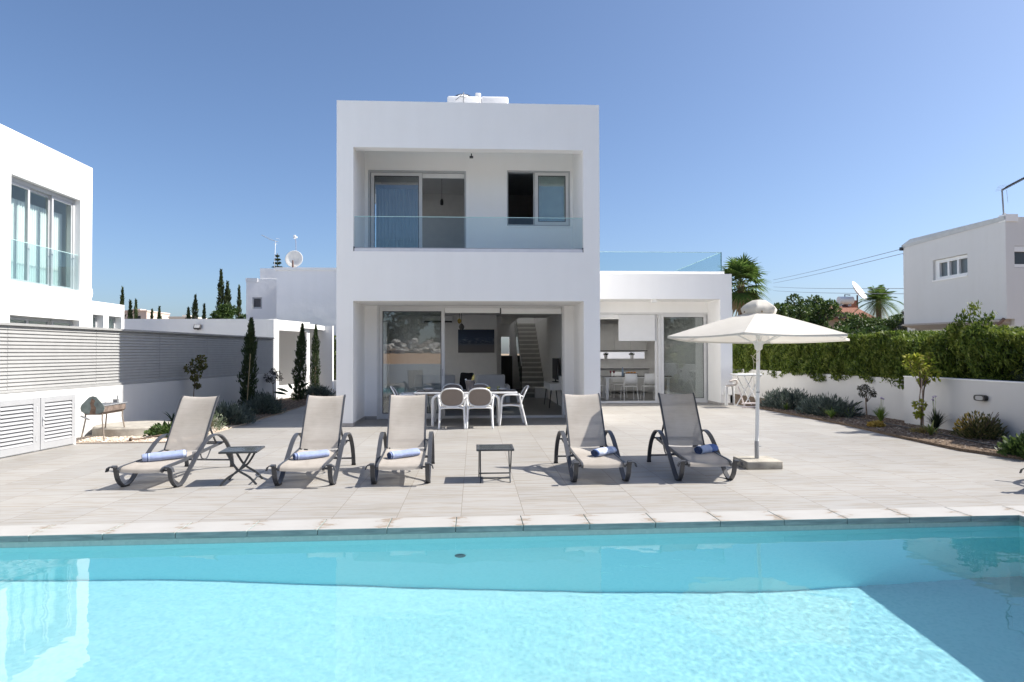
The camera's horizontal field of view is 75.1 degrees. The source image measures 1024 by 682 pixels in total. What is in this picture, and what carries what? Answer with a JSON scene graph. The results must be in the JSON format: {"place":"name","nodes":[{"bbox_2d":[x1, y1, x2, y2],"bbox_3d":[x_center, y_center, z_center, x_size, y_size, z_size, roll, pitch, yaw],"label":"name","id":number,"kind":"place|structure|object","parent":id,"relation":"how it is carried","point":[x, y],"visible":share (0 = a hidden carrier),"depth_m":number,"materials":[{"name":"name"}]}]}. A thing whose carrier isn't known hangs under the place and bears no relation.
{"place":"outdoors","nodes":[
{"label":"outdoors","id":0,"kind":"place"},
{"bbox_2d":[0,124,123,328],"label":"neighbour house","id":1,"kind":"structure","parent":0,"point":[45,235],"depth_m":16.62,"materials":[{"name":"paint"}]},
{"bbox_2d":[10,181,29,282],"bbox_3d":[-11.475,-2.512,15.400,0.050,2.300,0.870,0,-1,-3],"label":"window","id":2,"kind":"structure","parent":1,"relation":"in","point":[27,246],"depth_m":15.77,"materials":[{"name":"grey metal"}]},
{"bbox_2d":[24,189,49,285],"bbox_3d":[-11.577,-2.497,16.241,0.050,2.300,0.870,0,-1,-3],"label":"window","id":3,"kind":"structure","parent":1,"relation":"in","point":[46,196],"depth_m":16.60,"materials":[{"name":"grey metal"}]},
{"bbox_2d":[11,176,74,289],"bbox_3d":[-11.558,-2.527,16.262,0.160,2.440,2.640,0,-1,-3],"label":"window frame","id":4,"kind":"structure","parent":1,"relation":"in","point":[32,186],"depth_m":17.49,"materials":[{"name":"grey metal"}]},
{"bbox_2d":[49,196,71,288],"bbox_3d":[-11.570,-2.483,17.087,0.050,2.300,0.870,0,-1,-3],"label":"window","id":5,"kind":"structure","parent":1,"relation":"in","point":[52,198],"depth_m":16.73,"materials":[{"name":"grey metal"}]},
{"bbox_2d":[0,525,1023,681],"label":"pool water","id":6,"kind":"structure","parent":0,"point":[924,604],"depth_m":4.26,"materials":[{"name":"blue liquid"}]},
{"bbox_2d":[0,393,1023,525],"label":"pool deck","id":7,"kind":"structure","parent":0,"point":[827,465],"depth_m":8.13,"materials":[{"name":"tile"}]},
{"bbox_2d":[0,391,75,457],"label":"pump cabinet","id":8,"kind":"object","parent":7,"relation":"on","point":[33,421],"visible":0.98,"depth_m":10.49,"materials":[{"name":"paint"}]},
{"bbox_2d":[8,373,275,436],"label":"boundary wall","id":9,"kind":"structure","parent":7,"relation":"on","point":[152,401],"depth_m":14.68,"materials":[{"name":"white paint"}]},
{"bbox_2d":[0,322,274,393],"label":"louvre fence","id":10,"kind":"object","parent":9,"relation":"on","point":[37,357],"visible":0.87,"depth_m":13.21,"materials":[{"name":"metal"}]},
{"bbox_2d":[105,395,233,486],"bbox_3d":[-4.151,1.204,8.278,0.782,0.986,1.617,0,-1,3],"label":"sun lounger","id":11,"kind":"object","parent":7,"relation":"on","point":[191,424],"visible":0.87,"depth_m":8.48,"materials":[{"name":"fabric"}]},
{"bbox_2d":[142,450,186,461],"bbox_3d":[-4.154,1.373,7.955,0.472,0.103,0.154,-2,0,-27],"label":"rolled towel","id":12,"kind":"object","parent":11,"relation":"on","point":[158,456],"visible":1,"depth_m":7.91,"materials":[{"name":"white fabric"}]},
{"bbox_2d":[76,405,305,443],"bbox_3d":[-6.705,1.879,18.458,2.090,0.040,14.215,0,-1,1],"label":"gravel bed","id":13,"kind":"object","parent":7,"relation":"on","point":[107,442],"visible":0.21,"depth_m":11.64,"materials":[{"name":"beige gravel"}]},
{"bbox_2d":[76,395,127,440],"bbox_3d":[-7.382,1.364,11.838,0.637,0.807,0.927,0,-1,-3],"label":"barbecue","id":14,"kind":"object","parent":13,"relation":"on","point":[93,405],"visible":0.99,"depth_m":11.53,"materials":[{"name":"metal"}]},
{"bbox_2d":[92,421,169,436],"bbox_3d":[-7.282,1.680,12.833,1.380,0.165,1.380,0,-1,-3],"label":"concrete cover","id":15,"kind":"object","parent":13,"relation":"on","point":[131,428],"visible":0.73,"depth_m":12.28,"materials":[{"name":"white concrete"}]},
{"bbox_2d":[142,420,172,436],"bbox_3d":[-6.265,1.630,12.368,1.151,0.321,0.950,0,-1,-3],"label":"ground cover bush","id":16,"kind":"object","parent":13,"relation":"on","point":[159,429],"visible":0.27,"depth_m":12.16,"materials":[{"name":"green plant"}]},
{"bbox_2d":[209,411,230,431],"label":"variegated bush","id":17,"kind":"object","parent":13,"relation":"on","point":[217,424],"visible":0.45,"depth_m":13.18,"materials":[{"name":"green plant"}]},
{"bbox_2d":[290,384,335,398],"bbox_3d":[-6.615,1.681,22.209,1.733,0.577,1.381,0,-1,-3],"label":"lavender bush","id":18,"kind":"object","parent":13,"relation":"on","point":[320,390],"visible":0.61,"depth_m":22.04,"materials":[{"name":"green plant"}]},
{"bbox_2d":[124,319,333,398],"bbox_3d":[-11.096,0.650,23.605,8.500,2.660,4.400,0,-1,-3],"label":"carport","id":19,"kind":"object","parent":7,"relation":"on","point":[284,333],"visible":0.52,"depth_m":22.29,"materials":[{"name":"paint"}]},
{"bbox_2d":[169,396,305,425],"bbox_3d":[-7.034,1.893,19.555,1.950,0.052,11.900,0,-1,-3],"label":"mulch bed","id":20,"kind":"object","parent":7,"relation":"on","point":[299,403],"visible":0.19,"depth_m":18.83,"materials":[{"name":"brown soil"}]},
{"bbox_2d":[183,355,207,396],"bbox_3d":[-7.494,1.053,15.789,0.573,1.504,0.339,0,-1,-3],"label":"sapling","id":21,"kind":"object","parent":20,"relation":"on","point":[200,368],"visible":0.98,"depth_m":15.77,"materials":[{"name":"green plant"}]},
{"bbox_2d":[213,399,260,424],"bbox_3d":[-6.211,1.547,14.384,1.455,0.589,1.164,0,-1,-3],"label":"lavender bush","id":22,"kind":"object","parent":20,"relation":"on","point":[233,413],"visible":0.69,"depth_m":14.26,"materials":[{"name":"green plant"}]},
{"bbox_2d":[236,317,258,405],"bbox_3d":[-6.990,0.607,17.631,0.591,2.520,0.560,0,-1,-3],"label":"cypress","id":23,"kind":"object","parent":20,"relation":"on","point":[248,366],"visible":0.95,"depth_m":17.55,"materials":[{"name":"green plant"}]},
{"bbox_2d":[241,392,287,414],"bbox_3d":[-6.308,1.582,16.788,1.275,0.580,1.192,0,-1,-3],"label":"lavender bush","id":24,"kind":"object","parent":20,"relation":"on","point":[265,404],"visible":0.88,"depth_m":16.60,"materials":[{"name":"green plant"}]},
{"bbox_2d":[263,368,283,397],"bbox_3d":[-7.354,1.348,20.506,0.636,1.078,0.378,0,-1,-3],"label":"olive standard","id":25,"kind":"object","parent":20,"relation":"on","point":[277,377],"visible":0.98,"depth_m":20.49,"materials":[{"name":"green plant"}]},
{"bbox_2d":[290,322,306,400],"bbox_3d":[-6.666,0.663,20.856,0.520,2.519,0.520,0,-1,-32],"label":"cypress","id":26,"kind":"object","parent":20,"relation":"on","point":[300,380],"visible":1,"depth_m":20.80,"materials":[{"name":"green plant"}]},
{"bbox_2d":[310,324,320,387],"bbox_3d":[-7.173,0.675,24.212,0.435,2.610,0.521,0,-1,-3],"label":"cypress","id":27,"kind":"object","parent":20,"relation":"on","point":[314,370],"visible":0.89,"depth_m":24.18,"materials":[{"name":"green plant"}]},
{"bbox_2d":[218,446,264,485],"bbox_3d":[-3.220,1.491,7.947,0.430,0.408,0.450,0,-1,-9],"label":"side table","id":28,"kind":"object","parent":7,"relation":"on","point":[238,450],"visible":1,"depth_m":7.84,"materials":[{"name":"grey plastic"}]},
{"bbox_2d":[265,395,355,485],"bbox_3d":[-2.447,1.201,8.357,0.781,0.986,1.617,0,-1,-3],"label":"sun lounger","id":29,"kind":"object","parent":7,"relation":"on","point":[322,423],"visible":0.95,"depth_m":8.55,"materials":[{"name":"beige fabric"}]},
{"bbox_2d":[293,450,329,459],"bbox_3d":[-2.425,1.377,8.043,0.412,0.094,0.139,-1,-1,-31],"label":"rolled towel","id":30,"kind":"object","parent":29,"relation":"on","point":[310,455],"visible":1,"depth_m":7.99,"materials":[{"name":"white fabric"}]},
{"bbox_2d":[365,394,434,483],"bbox_3d":[-1.354,1.200,8.439,0.781,0.986,1.617,0,-1,-4],"label":"sun lounger","id":31,"kind":"object","parent":7,"relation":"on","point":[406,426],"visible":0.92,"depth_m":8.63,"materials":[{"name":"beige fabric"}]},
{"bbox_2d":[387,448,419,458],"bbox_3d":[-1.318,1.373,8.115,0.392,0.096,0.140,-2,0,-34],"label":"rolled towel","id":32,"kind":"object","parent":31,"relation":"on","point":[403,453],"visible":1,"depth_m":8.06,"materials":[{"name":"fabric"}]},
{"bbox_2d":[437,388,465,428],"bbox_3d":[-1.227,1.365,13.641,0.600,0.840,0.678,0,-1,-4],"label":"dining chair","id":33,"kind":"object","parent":7,"relation":"on","point":[451,398],"visible":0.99,"depth_m":13.43,"materials":[{"name":"white plastic"}]},
{"bbox_2d":[414,389,516,425],"bbox_3d":[-0.993,1.438,14.444,2.170,0.712,0.902,0,-1,-3],"label":"dining table","id":34,"kind":"object","parent":7,"relation":"on","point":[435,393],"visible":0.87,"depth_m":14.04,"materials":[{"name":"white plastic"}]},
{"bbox_2d":[466,388,494,428],"bbox_3d":[-0.660,1.365,13.673,0.600,0.840,0.677,0,-1,-2],"label":"dining chair","id":35,"kind":"object","parent":7,"relation":"on","point":[479,398],"visible":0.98,"depth_m":13.46,"materials":[{"name":"white plastic"}]},
{"bbox_2d":[476,444,513,482],"bbox_3d":[-0.208,1.485,8.076,0.450,0.408,0.430,0,-1,-3],"label":"side table","id":36,"kind":"object","parent":7,"relation":"on","point":[494,447],"visible":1,"depth_m":8.04,"materials":[{"name":"grey plastic"}]},
{"bbox_2d":[0,506,1023,542],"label":"pool coping","id":37,"kind":"object","parent":7,"relation":"on","point":[197,530],"visible":1,"depth_m":6.02,"materials":[{"name":"beige stone"}]},
{"bbox_2d":[497,385,528,425],"bbox_3d":[0.027,1.373,14.285,0.677,0.840,0.600,0,-1,-6],"label":"dining chair","id":38,"kind":"object","parent":7,"relation":"on","point":[519,404],"visible":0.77,"depth_m":14.04,"materials":[{"name":"white plastic"}]},
{"bbox_2d":[336,100,732,426],"bbox_3d":[1.086,-1.525,21.169,10.352,6.860,13.912,0,-1,-3],"label":"villa","id":39,"kind":"object","parent":7,"relation":"on","point":[503,240],"visible":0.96,"depth_m":15.61,"materials":[{"name":"paint"}]},
{"bbox_2d":[371,172,421,247],"bbox_3d":[-2.703,-2.958,15.599,1.190,1.972,0.055,0,-1,-3],"label":"sliding door","id":40,"kind":"structure","parent":39,"relation":"in","point":[373,174],"depth_m":15.59,"materials":[{"name":"white metal"}]},
{"bbox_2d":[379,308,444,416],"bbox_3d":[-2.335,0.495,15.544,1.513,2.532,0.065,0,-1,-3],"label":"sliding door","id":41,"kind":"structure","parent":39,"relation":"in","point":[381,310],"depth_m":15.53,"materials":[{"name":"white metal"}]},
{"bbox_2d":[423,315,452,321],"bbox_3d":[-2.317,-0.692,20.816,0.920,0.220,0.200,0,-1,-3],"label":"air conditioner","id":42,"kind":"object","parent":39,"relation":"attached to","point":[434,318],"visible":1,"depth_m":20.72,"materials":[{"name":"white paint"}]},
{"bbox_2d":[447,92,477,102],"bbox_3d":[-1.339,-5.740,18.248,0.840,2.000,0.758,0,-1,-3],"label":"water tank","id":43,"kind":"object","parent":39,"relation":"on","point":[464,98],"visible":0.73,"depth_m":17.93,"materials":[{"name":"white paint"}]},
{"bbox_2d":[415,372,509,406],"bbox_3d":[-1.400,1.318,18.295,2.660,0.929,0.970,0,-1,-3],"label":"sofa","id":44,"kind":"object","parent":39,"relation":"on","point":[493,381],"visible":0.45,"depth_m":17.85,"materials":[{"name":"grey leather"}]},
{"bbox_2d":[458,329,493,352],"bbox_3d":[-1.127,0.003,20.953,1.140,0.730,0.035,0,-1,-3],"label":"wall picture","id":45,"kind":"object","parent":39,"relation":"attached to","point":[475,340],"depth_m":20.94},
{"bbox_2d":[475,93,507,102],"bbox_3d":[-0.561,-5.723,18.301,0.900,1.965,0.640,0,-1,-3],"label":"solar cylinder","id":46,"kind":"object","parent":39,"relation":"on","point":[483,99],"visible":0.24,"depth_m":18.02,"materials":[{"name":"white paint"}]},
{"bbox_2d":[501,356,511,388],"bbox_3d":[-0.345,1.318,27.545,0.690,1.394,0.480,0,-1,-3],"label":"hall door","id":47,"kind":"structure","parent":39,"relation":"in","point":[506,361],"depth_m":27.31,"materials":[{"name":"black wood"}]},
{"bbox_2d":[507,170,569,225],"bbox_3d":[0.625,-3.367,15.822,1.500,1.320,0.160,0,-1,-3],"label":"window frame","id":48,"kind":"structure","parent":39,"relation":"in","point":[508,171],"depth_m":15.76,"materials":[{"name":"grey metal"}]},
{"bbox_2d":[535,173,568,224],"bbox_3d":[0.943,-3.368,15.792,0.792,1.236,0.055,0,-1,-3],"label":"window","id":49,"kind":"structure","parent":39,"relation":"in","point":[537,222],"depth_m":15.76,"materials":[{"name":"white metal"}]},
{"bbox_2d":[610,372,626,396],"bbox_3d":[3.633,1.492,22.652,0.483,0.858,0.532,0,-1,-3],"label":"kitchen chair","id":50,"kind":"object","parent":39,"relation":"on","point":[617,379],"visible":0.84,"depth_m":22.86,"materials":[{"name":"white plastic"}]},
{"bbox_2d":[600,352,643,358],"bbox_3d":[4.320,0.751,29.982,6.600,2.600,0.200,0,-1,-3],"label":"backsplash","id":51,"kind":"structure","parent":39,"relation":"attached to","point":[618,355],"depth_m":29.92,"materials":[{"name":"paint"}]},
{"bbox_2d":[600,324,649,390],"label":"kitchen units","id":52,"kind":"object","parent":39,"relation":"attached to","point":[609,337],"visible":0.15,"depth_m":24.94,"materials":[{"name":"laminate"}]},
{"bbox_2d":[620,374,638,400],"bbox_3d":[3.758,1.469,21.339,0.483,0.858,0.532,0,-1,-5],"label":"kitchen chair","id":53,"kind":"object","parent":39,"relation":"on","point":[630,379],"visible":1,"depth_m":21.12,"materials":[{"name":"white plastic"}]},
{"bbox_2d":[600,375,671,399],"bbox_3d":[4.071,1.529,21.991,2.200,0.754,0.840,0,-1,-3],"label":"kitchen table","id":54,"kind":"object","parent":39,"relation":"on","point":[638,376],"visible":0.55,"depth_m":21.66,"materials":[{"name":"white glass"}]},
{"bbox_2d":[640,374,654,399],"bbox_3d":[4.405,1.468,21.375,0.483,0.858,0.532,0,-1,-2],"label":"kitchen chair","id":55,"kind":"object","parent":39,"relation":"on","point":[649,378],"visible":0.74,"depth_m":21.15,"materials":[{"name":"white plastic"}]},
{"bbox_2d":[661,314,706,400],"bbox_3d":[5.223,0.504,20.261,1.390,2.626,0.048,0,-1,-3],"label":"sliding door","id":56,"kind":"structure","parent":39,"relation":"in","point":[663,316],"depth_m":20.25,"materials":[{"name":"white metal"}]},
{"bbox_2d":[554,393,636,481],"bbox_3d":[0.996,1.195,8.521,0.782,0.986,1.617,0,-1,-5],"label":"sun lounger","id":57,"kind":"object","parent":7,"relation":"on","point":[585,427],"visible":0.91,"depth_m":8.71,"materials":[{"name":"beige fabric"}]},
{"bbox_2d":[591,446,616,456],"bbox_3d":[1.138,1.366,8.244,0.332,0.099,0.150,-2,0,-39],"label":"rolled towel","id":58,"kind":"object","parent":57,"relation":"on","point":[603,451],"visible":1,"depth_m":8.17,"materials":[{"name":"fabric"}]},
{"bbox_2d":[647,393,743,480],"bbox_3d":[2.282,1.193,8.594,0.781,0.986,1.617,0,-1,-3],"label":"sun lounger","id":59,"kind":"object","parent":7,"relation":"on","point":[681,425],"visible":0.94,"depth_m":8.78,"materials":[{"name":"grey fabric"}]},
{"bbox_2d":[694,444,717,453],"bbox_3d":[2.452,1.360,8.388,0.302,0.110,0.150,-2,0,-31],"label":"rolled towel","id":60,"kind":"object","parent":59,"relation":"on","point":[706,448],"visible":0.99,"depth_m":8.33,"materials":[{"name":"blue fabric"}]},
{"bbox_2d":[722,379,737,405],"bbox_3d":[6.259,1.354,19.166,0.392,1.008,0.369,0,-1,-3],"label":"chair","id":61,"kind":"object","parent":7,"relation":"on","point":[727,390],"visible":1,"depth_m":19.07,"materials":[{"name":"white plastic"}]},
{"bbox_2d":[730,373,761,407],"bbox_3d":[6.519,1.385,18.562,0.697,0.938,0.625,0,-1,-3],"label":"folding table","id":62,"kind":"object","parent":7,"relation":"on","point":[744,375],"visible":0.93,"depth_m":18.30,"materials":[{"name":"white plastic"}]},
{"bbox_2d":[667,300,849,469],"bbox_3d":[3.342,0.563,8.989,2.502,2.250,2.188,0,-1,-3],"label":"parasol","id":63,"kind":"object","parent":7,"relation":"on","point":[758,324],"visible":0.99,"depth_m":8.77,"materials":[{"name":"fabric"}]},
{"bbox_2d":[732,300,1023,388],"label":"hedge","id":64,"kind":"object","parent":7,"relation":"on","point":[979,350],"visible":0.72,"depth_m":14.60,"materials":[{"name":"green plant"}]},
{"bbox_2d":[733,369,1023,439],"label":"garden wall","id":65,"kind":"structure","parent":7,"relation":"on","point":[955,400],"depth_m":13.49,"materials":[{"name":"paint"}]},
{"bbox_2d":[735,394,1023,459],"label":"planting bed","id":66,"kind":"object","parent":7,"relation":"on","point":[970,449],"visible":0.38,"depth_m":12.15,"materials":[{"name":"brown plant"}]},
{"bbox_2d":[759,387,815,409],"bbox_3d":[7.364,1.513,17.770,1.397,0.673,2.413,0,-1,-3],"label":"lavender bush","id":67,"kind":"object","parent":66,"relation":"on","point":[772,398],"visible":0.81,"depth_m":17.57,"materials":[{"name":"green plant"}]},
{"bbox_2d":[795,392,865,417],"bbox_3d":[7.540,1.497,15.889,1.368,0.640,2.152,0,-1,-3],"label":"lavender bush","id":68,"kind":"object","parent":66,"relation":"on","point":[814,405],"visible":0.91,"depth_m":15.59,"materials":[{"name":"green plant"}]},
{"bbox_2d":[857,384,877,419],"bbox_3d":[7.812,1.327,14.638,0.456,0.819,0.301,0,-1,-28],"label":"olive standard","id":69,"kind":"object","parent":66,"relation":"on","point":[866,391],"visible":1,"depth_m":14.63,"materials":[{"name":"green plant"}]},
{"bbox_2d":[871,397,888,420],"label":"strap plant","id":70,"kind":"object","parent":66,"relation":"on","point":[880,415],"visible":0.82,"depth_m":14.00,"materials":[{"name":"green plant"}]},
{"bbox_2d":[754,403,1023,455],"bbox_3d":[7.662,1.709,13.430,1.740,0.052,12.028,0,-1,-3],"label":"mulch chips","id":71,"kind":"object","parent":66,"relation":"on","point":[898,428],"visible":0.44,"depth_m":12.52,"materials":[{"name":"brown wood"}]},
{"bbox_2d":[837,415,997,446],"bbox_3d":[7.632,1.653,11.321,0.234,0.030,8.206,0,-1,0],"label":"irrigation hose","id":72,"kind":"object","parent":66,"relation":"on","point":[934,432],"visible":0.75,"depth_m":11.79,"materials":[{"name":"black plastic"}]},
{"bbox_2d":[902,352,941,427],"bbox_3d":[7.845,0.953,12.756,0.720,1.499,0.410,0,-1,-3],"label":"sapling","id":73,"kind":"object","parent":66,"relation":"on","point":[917,359],"visible":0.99,"depth_m":12.72,"materials":[{"name":"green plant"}]},
{"bbox_2d":[925,395,948,428],"bbox_3d":[8.038,1.368,12.617,0.540,0.662,0.517,0,-1,-3],"label":"strap plant","id":74,"kind":"object","parent":66,"relation":"on","point":[936,418],"visible":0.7,"depth_m":12.56,"materials":[{"name":"green plant"}]},
{"bbox_2d":[949,410,1008,439],"bbox_3d":[7.999,1.430,11.394,0.844,0.506,0.871,0,-1,-3],"label":"flowering shrub","id":75,"kind":"object","parent":66,"relation":"on","point":[987,428],"visible":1,"depth_m":11.29,"materials":[{"name":"green plant"}]},
{"bbox_2d":[994,431,1023,458],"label":"dark bush","id":76,"kind":"object","parent":66,"relation":"on","point":[1012,445],"visible":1,"depth_m":9.60,"materials":[{"name":"green plant"}]},
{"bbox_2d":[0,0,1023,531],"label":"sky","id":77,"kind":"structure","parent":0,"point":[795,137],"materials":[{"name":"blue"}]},
{"bbox_2d":[544,381,561,407],"bbox_3d":[1.186,1.521,18.973,0.421,0.696,1.500,0,-1,-3],"label":"console table","id":78,"kind":"object","parent":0,"point":[551,385],"visible":0.71,"depth_m":18.32,"materials":[{"name":"white paint"}]},
{"bbox_2d":[552,358,558,381],"bbox_3d":[1.244,0.827,18.988,0.180,0.680,1.100,0,-1,-3],"label":"television","id":79,"kind":"object","parent":78,"relation":"on","point":[555,368],"visible":0.98,"depth_m":18.77,"materials":[{"name":"black plastic"}]},
{"label":"ground","id":80,"kind":"structure","parent":0,"visible":0},
{"bbox_2d":[124,309,169,318],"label":"house","id":81,"kind":"structure","parent":80,"relation":"on","point":[144,314],"depth_m":107.26,"materials":[{"name":"white paint"}]},
{"bbox_2d":[191,294,198,318],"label":"tall cypress","id":82,"kind":"object","parent":80,"relation":"on","point":[196,309],"visible":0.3,"depth_m":73.12,"materials":[{"name":"green plant"}]},
{"bbox_2d":[215,268,224,309],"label":"tall cypress","id":83,"kind":"object","parent":80,"relation":"on","point":[220,288],"visible":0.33,"depth_m":73.28,"materials":[{"name":"green plant"}]},
{"bbox_2d":[207,303,245,318],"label":"garden tree","id":84,"kind":"object","parent":80,"relation":"on","point":[224,311],"visible":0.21,"depth_m":53.20,"materials":[{"name":"green plant"}]},
{"bbox_2d":[223,280,232,317],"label":"tall cypress","id":85,"kind":"object","parent":80,"relation":"on","point":[227,296],"visible":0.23,"depth_m":73.36,"materials":[{"name":"green plant"}]},
{"bbox_2d":[235,285,241,318],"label":"tall cypress","id":86,"kind":"object","parent":80,"relation":"on","point":[239,302],"visible":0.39,"depth_m":73.41,"materials":[{"name":"green plant"}]},
{"bbox_2d":[246,267,335,339],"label":"house","id":87,"kind":"structure","parent":80,"relation":"on","point":[303,294],"depth_m":29.31,"materials":[{"name":"paint"}]},
{"bbox_2d":[285,251,302,266],"bbox_3d":[-10.170,-3.662,31.042,0.634,1.136,0.514,-1,-1,35],"label":"satellite dish","id":88,"kind":"object","parent":87,"relation":"on","point":[293,258],"visible":0.92,"depth_m":31.09,"materials":[{"name":"metal"}]},
{"bbox_2d":[718,253,771,315],"bbox_3d":[13.294,-1.518,38.853,3.781,7.408,3.908,0,-1,17],"label":"fan palm","id":89,"kind":"object","parent":80,"relation":"on","point":[740,270],"visible":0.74,"depth_m":38.24,"materials":[{"name":"green plant"}]},
{"bbox_2d":[774,302,811,321],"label":"garden tree","id":90,"kind":"object","parent":80,"relation":"on","point":[802,312],"visible":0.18,"depth_m":42.11,"materials":[{"name":"green plant"}]},
{"bbox_2d":[784,293,841,329],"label":"garden tree","id":91,"kind":"object","parent":80,"relation":"on","point":[821,310],"visible":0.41,"depth_m":46.15,"materials":[{"name":"green plant"}]},
{"bbox_2d":[838,311,862,323],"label":"garden tree","id":92,"kind":"object","parent":80,"relation":"on","point":[849,315],"visible":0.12,"depth_m":52.90,"materials":[{"name":"green plant"}]},
{"bbox_2d":[827,300,874,330],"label":"red roof house","id":93,"kind":"structure","parent":80,"relation":"on","point":[852,308],"depth_m":63.40,"materials":[{"name":"tile"}]},
{"bbox_2d":[836,297,854,305],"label":"solar boiler","id":94,"kind":"object","parent":93,"relation":"on","point":[849,301],"visible":0.9,"depth_m":62.15,"materials":[{"name":"white paint"}]},
{"bbox_2d":[844,281,866,305],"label":"satellite dish","id":95,"kind":"object","parent":93,"relation":"on","point":[855,285],"visible":0.88,"depth_m":62.62,"materials":[{"name":"white paint"}]},
{"bbox_2d":[832,312,872,333],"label":"scrub tree","id":96,"kind":"object","parent":80,"relation":"on","point":[857,324],"visible":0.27,"depth_m":43.79,"materials":[{"name":"green plant"}]},
{"bbox_2d":[835,325,890,334],"bbox_3d":[20.219,0.591,38.206,4.448,3.122,3.021,0,-1,-3],"label":"garden tree","id":97,"kind":"object","parent":80,"relation":"on","point":[873,329],"visible":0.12,"depth_m":37.65,"materials":[{"name":"green plant"}]},
{"bbox_2d":[854,284,903,319],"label":"feather palm","id":98,"kind":"object","parent":80,"relation":"on","point":[877,300],"visible":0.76,"depth_m":56.62,"materials":[{"name":"green plant"}]},
{"bbox_2d":[859,317,898,330],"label":"scrub tree","id":99,"kind":"object","parent":80,"relation":"on","point":[875,321],"visible":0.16,"depth_m":43.79,"materials":[{"name":"green plant"}]},
{"bbox_2d":[882,314,903,326],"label":"scrub tree","id":100,"kind":"object","parent":80,"relation":"on","point":[895,320],"visible":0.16,"depth_m":43.77,"materials":[{"name":"green plant"}]},
{"bbox_2d":[901,214,1023,340],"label":"neighbour house","id":101,"kind":"structure","parent":80,"relation":"on","point":[949,274],"depth_m":21.72,"materials":[{"name":"white paint"}]},
{"bbox_2d":[775,247,903,293],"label":"power lines","id":102,"kind":"object","parent":101,"relation":"attached to","point":[900,248],"visible":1,"depth_m":30.99,"materials":[{"name":"grey metal"}]},
{"bbox_2d":[935,255,967,279],"bbox_3d":[14.875,-2.479,22.450,0.080,0.680,1.610,0,-1,-3],"label":"window","id":103,"kind":"structure","parent":101,"relation":"in","point":[938,263],"depth_m":22.57,"materials":[{"name":"white plastic"}]},
{"bbox_2d":[942,258,967,275],"bbox_3d":[14.930,-2.479,22.453,0.010,0.660,1.600,0,-1,-3],"label":"window pane","id":104,"kind":"structure","parent":101,"relation":"in","point":[964,269],"depth_m":22.41,"materials":[{"name":"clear glass"}]},
{"bbox_2d":[1014,252,1023,263],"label":"front window","id":105,"kind":"structure","parent":101,"relation":"in","point":[1018,256],"depth_m":20.19,"materials":[{"name":"grey glass"}]},
{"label":"pool wall","id":106,"kind":"structure","parent":0,"visible":0},
{"bbox_2d":[0,521,1023,546],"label":"pool waterline","id":107,"kind":"object","parent":106,"relation":"attached to","point":[396,536],"visible":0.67,"depth_m":5.94,"materials":[{"name":"tile"}]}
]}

